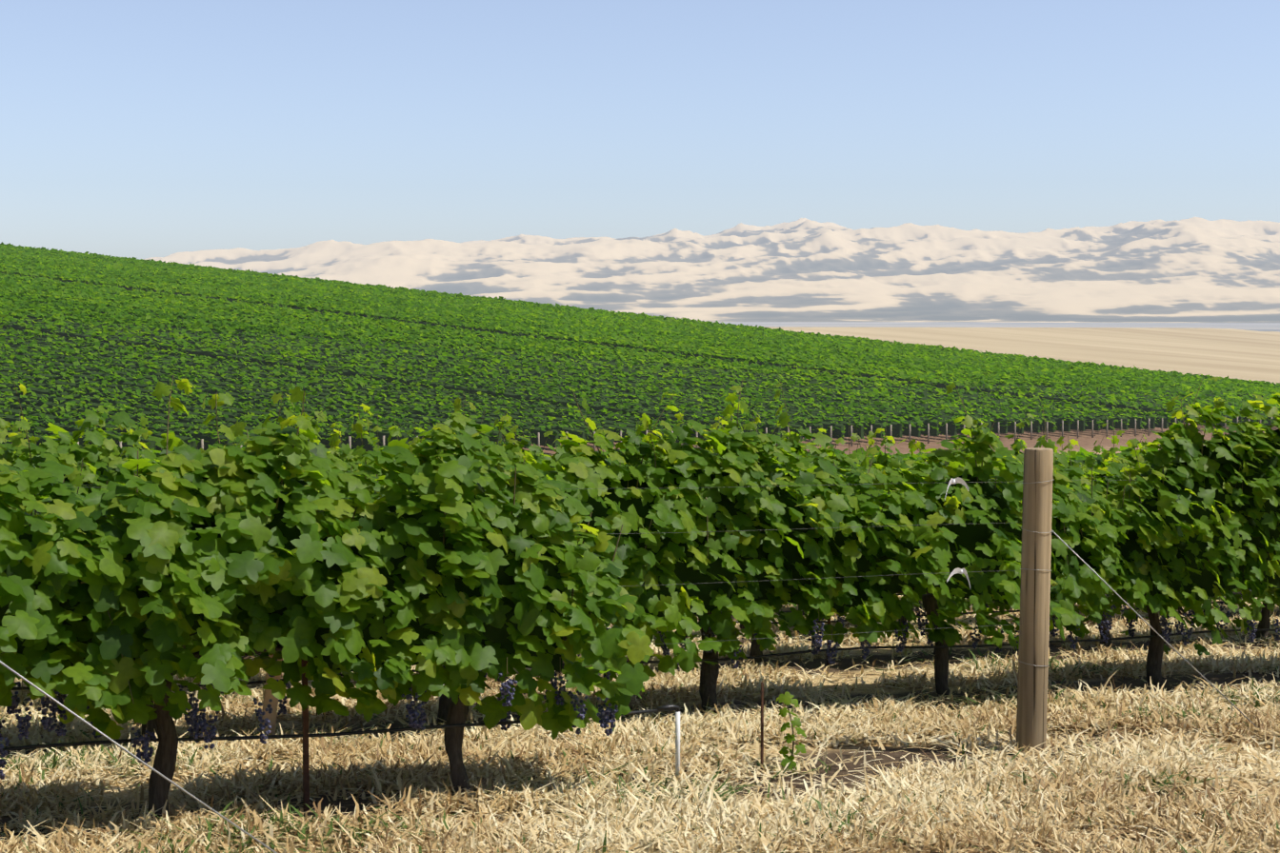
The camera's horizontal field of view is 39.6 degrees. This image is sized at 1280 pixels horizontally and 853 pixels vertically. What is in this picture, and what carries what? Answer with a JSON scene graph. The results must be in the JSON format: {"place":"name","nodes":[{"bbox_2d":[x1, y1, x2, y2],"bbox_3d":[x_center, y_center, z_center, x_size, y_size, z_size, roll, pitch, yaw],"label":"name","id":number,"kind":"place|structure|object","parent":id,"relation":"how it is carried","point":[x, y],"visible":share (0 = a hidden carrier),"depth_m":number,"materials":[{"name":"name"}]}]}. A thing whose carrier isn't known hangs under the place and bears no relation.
{"place":"outdoors","nodes":[
{"label":"outdoors","id":0,"kind":"place"},
{"bbox_2d":[0,590,1279,852],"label":"dry grass","id":1,"kind":"structure","parent":0,"point":[1105,792],"depth_m":9.48,"materials":[{"name":"beige plant"}]},
{"bbox_2d":[0,321,1279,852],"bbox_3d":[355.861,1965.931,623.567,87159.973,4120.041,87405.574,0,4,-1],"label":"terrain","id":2,"kind":"structure","parent":0,"point":[1240,350],"depth_m":17.00,"materials":[{"name":"beige soil"}]},
{"bbox_2d":[0,660,277,852],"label":"guy wire","id":3,"kind":"object","parent":2,"relation":"on","point":[131,754],"visible":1,"depth_m":6.22,"materials":[{"name":"grey metal"}]},
{"bbox_2d":[260,651,281,735],"bbox_3d":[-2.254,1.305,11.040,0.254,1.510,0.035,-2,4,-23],"label":"grape cluster","id":4,"kind":"object","parent":2,"relation":"on","point":[268,696],"depth_m":11.04,"materials":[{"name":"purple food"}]},
{"bbox_2d":[0,376,654,822],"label":"grapevines","id":5,"kind":"object","parent":2,"relation":"on","point":[255,570],"visible":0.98,"depth_m":8.49,"materials":[{"name":"green plant"}]},
{"bbox_2d":[300,618,830,811],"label":"trellis stakes","id":6,"kind":"object","parent":2,"relation":"on","point":[306,761],"depth_m":8.80,"materials":[{"name":"metal"}]},
{"bbox_2d":[2,594,1279,752],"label":"drip irrigation lines","id":7,"kind":"object","parent":6,"relation":"attached to","point":[407,729],"visible":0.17,"depth_m":9.48,"materials":[{"name":"black plastic"}]},
{"bbox_2d":[24,475,1159,668],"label":"trellis wires","id":8,"kind":"object","parent":2,"relation":"on","point":[808,529],"visible":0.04,"depth_m":9.89,"materials":[{"name":"grey metal"}]},
{"bbox_2d":[944,477,970,588],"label":"flagging tapes","id":9,"kind":"object","parent":8,"relation":"hanging from","point":[963,483],"visible":1,"depth_m":10.21,"materials":[{"name":"white plastic"}]},
{"bbox_2d":[0,400,1207,492],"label":"grapevines","id":10,"kind":"object","parent":2,"relation":"on","point":[333,439],"depth_m":18.80,"materials":[{"name":"plant"}]},
{"bbox_2d":[9,413,1216,479],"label":"grapevines","id":11,"kind":"object","parent":2,"relation":"on","point":[33,439],"depth_m":21.52,"materials":[{"name":"plant"}]},
{"bbox_2d":[10,390,1265,639],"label":"grapevines","id":12,"kind":"object","parent":2,"relation":"on","point":[515,455],"visible":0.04,"depth_m":17.71,"materials":[{"name":"green plant"}]},
{"bbox_2d":[0,380,1278,677],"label":"grapevines","id":13,"kind":"object","parent":2,"relation":"on","point":[67,450],"visible":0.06,"depth_m":13.38,"materials":[{"name":"green plant"}]},
{"bbox_2d":[0,376,1279,742],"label":"grapevines","id":14,"kind":"object","parent":2,"relation":"on","point":[739,452],"visible":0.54,"depth_m":12.33,"materials":[{"name":"green plant"}]},
{"bbox_2d":[0,429,1279,672],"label":"vine canopy","id":15,"kind":"object","parent":14,"relation":"attached to","point":[970,534],"visible":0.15,"depth_m":12.32,"materials":[{"name":"green plant"}]},
{"bbox_2d":[0,271,1279,474],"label":"vine rows","id":16,"kind":"object","parent":2,"relation":"on","point":[610,422],"visible":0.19,"depth_m":154.29,"materials":[{"name":"green plant"}]},
{"bbox_2d":[0,241,1279,470],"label":"vineyard hillside","id":17,"kind":"structure","parent":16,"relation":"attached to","point":[21,269],"depth_m":211.55,"materials":[{"name":"green plant"}]},
{"bbox_2d":[656,703,679,777],"bbox_3d":[0.154,1.760,9.589,0.134,0.528,0.026,-2,4,-23],"label":"pvc riser","id":18,"kind":"object","parent":2,"relation":"on","point":[677,734],"visible":0.81,"depth_m":9.59,"materials":[{"name":"white plastic"}]},
{"bbox_2d":[77,417,1272,451],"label":"vineyard posts","id":19,"kind":"object","parent":2,"relation":"on","point":[202,442],"visible":0.25,"depth_m":154.57,"materials":[{"name":"beige wood"}]},
{"bbox_2d":[760,681,763,772],"bbox_3d":[0.673,1.716,9.807,0.012,0.620,0.012,-2,4,-23],"label":"metal stake","id":20,"kind":"object","parent":2,"relation":"on","point":[762,723],"visible":0.64,"depth_m":9.80,"materials":[{"name":"metal"}]},
{"bbox_2d":[775,691,806,774],"bbox_3d":[0.836,1.704,9.847,0.174,0.503,0.199,0,4,-1],"label":"young grapevine","id":21,"kind":"object","parent":2,"relation":"on","point":[787,699],"visible":0.96,"depth_m":9.82,"materials":[{"name":"plant"}]},
{"bbox_2d":[1015,447,1257,756],"bbox_3d":[3.096,1.089,10.748,1.843,1.964,0.185,-1,4,-20],"label":"end post row","id":22,"kind":"object","parent":2,"relation":"on","point":[1032,659],"visible":0.94,"depth_m":10.39,"materials":[{"name":"brown wood"}]},
{"bbox_2d":[0,0,1279,259],"label":"sky","id":23,"kind":"structure","parent":0,"point":[140,130],"materials":[{"name":"blue"}]},
{"bbox_2d":[142,217,1279,322],"bbox_3d":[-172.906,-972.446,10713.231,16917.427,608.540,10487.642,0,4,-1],"label":"hills","id":24,"kind":"structure","parent":0,"point":[1195,270],"depth_m":8390.95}
]}

